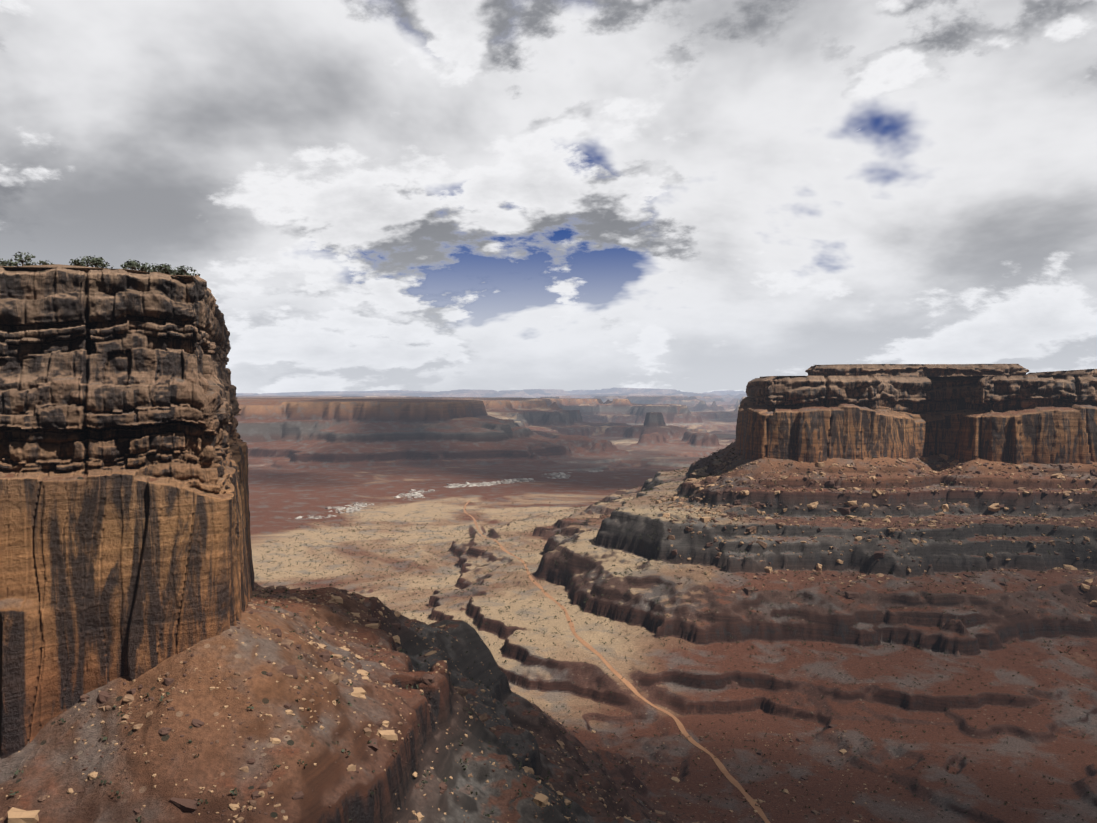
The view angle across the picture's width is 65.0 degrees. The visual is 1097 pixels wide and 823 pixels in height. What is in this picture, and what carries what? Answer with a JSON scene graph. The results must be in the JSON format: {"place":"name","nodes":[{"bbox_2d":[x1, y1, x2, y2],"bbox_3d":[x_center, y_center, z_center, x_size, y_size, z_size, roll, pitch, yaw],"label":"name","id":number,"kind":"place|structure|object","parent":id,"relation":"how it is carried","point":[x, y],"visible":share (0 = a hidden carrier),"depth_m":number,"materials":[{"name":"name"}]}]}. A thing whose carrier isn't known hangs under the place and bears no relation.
{"place":"outdoors","nodes":[
{"label":"outdoors","id":0,"kind":"place"},
{"bbox_2d":[0,266,254,758],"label":"cliff","id":1,"kind":"structure","parent":0,"point":[125,543],"depth_m":284.43,"materials":[{"name":"brown stone"}]},
{"bbox_2d":[0,264,197,281],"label":"cliff top","id":2,"kind":"object","parent":1,"relation":"on","point":[88,269],"visible":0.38,"depth_m":287.11,"materials":[{"name":"brown stone"}]},
{"bbox_2d":[0,252,199,275],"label":"shrubs","id":3,"kind":"object","parent":2,"relation":"on","point":[98,261],"visible":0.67,"depth_m":295.97,"materials":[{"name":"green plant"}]},
{"bbox_2d":[0,387,1096,822],"bbox_3d":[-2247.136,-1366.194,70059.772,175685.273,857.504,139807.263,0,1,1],"label":"ground","id":4,"kind":"structure","parent":0,"point":[314,453],"depth_m":879.47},
{"bbox_2d":[288,469,601,518],"bbox_3d":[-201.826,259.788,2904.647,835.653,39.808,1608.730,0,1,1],"label":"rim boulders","id":5,"kind":"object","parent":4,"relation":"on","point":[559,475],"visible":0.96,"depth_m":2736.45,"materials":[{"name":"white stone"}]},
{"bbox_2d":[0,585,906,822],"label":"talus boulders","id":6,"kind":"object","parent":4,"relation":"on","point":[16,815],"visible":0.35,"depth_m":321.10,"materials":[{"name":"brown stone"}]},
{"bbox_2d":[9,442,1096,822],"bbox_3d":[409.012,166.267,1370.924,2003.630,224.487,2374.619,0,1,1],"label":"shrubs","id":7,"kind":"object","parent":4,"relation":"on","point":[629,622],"visible":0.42,"depth_m":1014.10,"materials":[{"name":"green plant"}]},
{"bbox_2d":[649,454,1096,612],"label":"boulders","id":8,"kind":"object","parent":4,"relation":"on","point":[995,507],"visible":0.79,"depth_m":1146.08,"materials":[{"name":"brown stone"}]},
{"bbox_2d":[0,0,1096,393],"label":"sky","id":9,"kind":"structure","parent":0,"point":[695,196],"materials":[{"name":"white"}]},
{"bbox_2d":[464,500,769,822],"bbox_3d":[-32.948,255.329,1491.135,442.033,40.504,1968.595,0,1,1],"label":"road","id":10,"kind":"structure","parent":0,"point":[733,781],"depth_m":814.70,"materials":[{"name":"brown soil"}]},
{"bbox_2d":[735,375,1096,463],"bbox_3d":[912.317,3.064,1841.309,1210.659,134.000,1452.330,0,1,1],"label":"mesa cliff","id":11,"kind":"structure","parent":0,"point":[1045,419],"depth_m":1244.21,"materials":[{"name":"brown stone"}]},
{"bbox_2d":[805,364,1028,376],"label":"cap","id":12,"kind":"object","parent":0,"point":[917,370],"depth_m":1424.36,"materials":[{"name":"brown stone"}]},
{"bbox_2d":[1027,369,1096,374],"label":"rock ledge","id":13,"kind":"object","parent":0,"point":[1084,372],"depth_m":1468.76,"materials":[{"name":"brown stone"}]}
]}

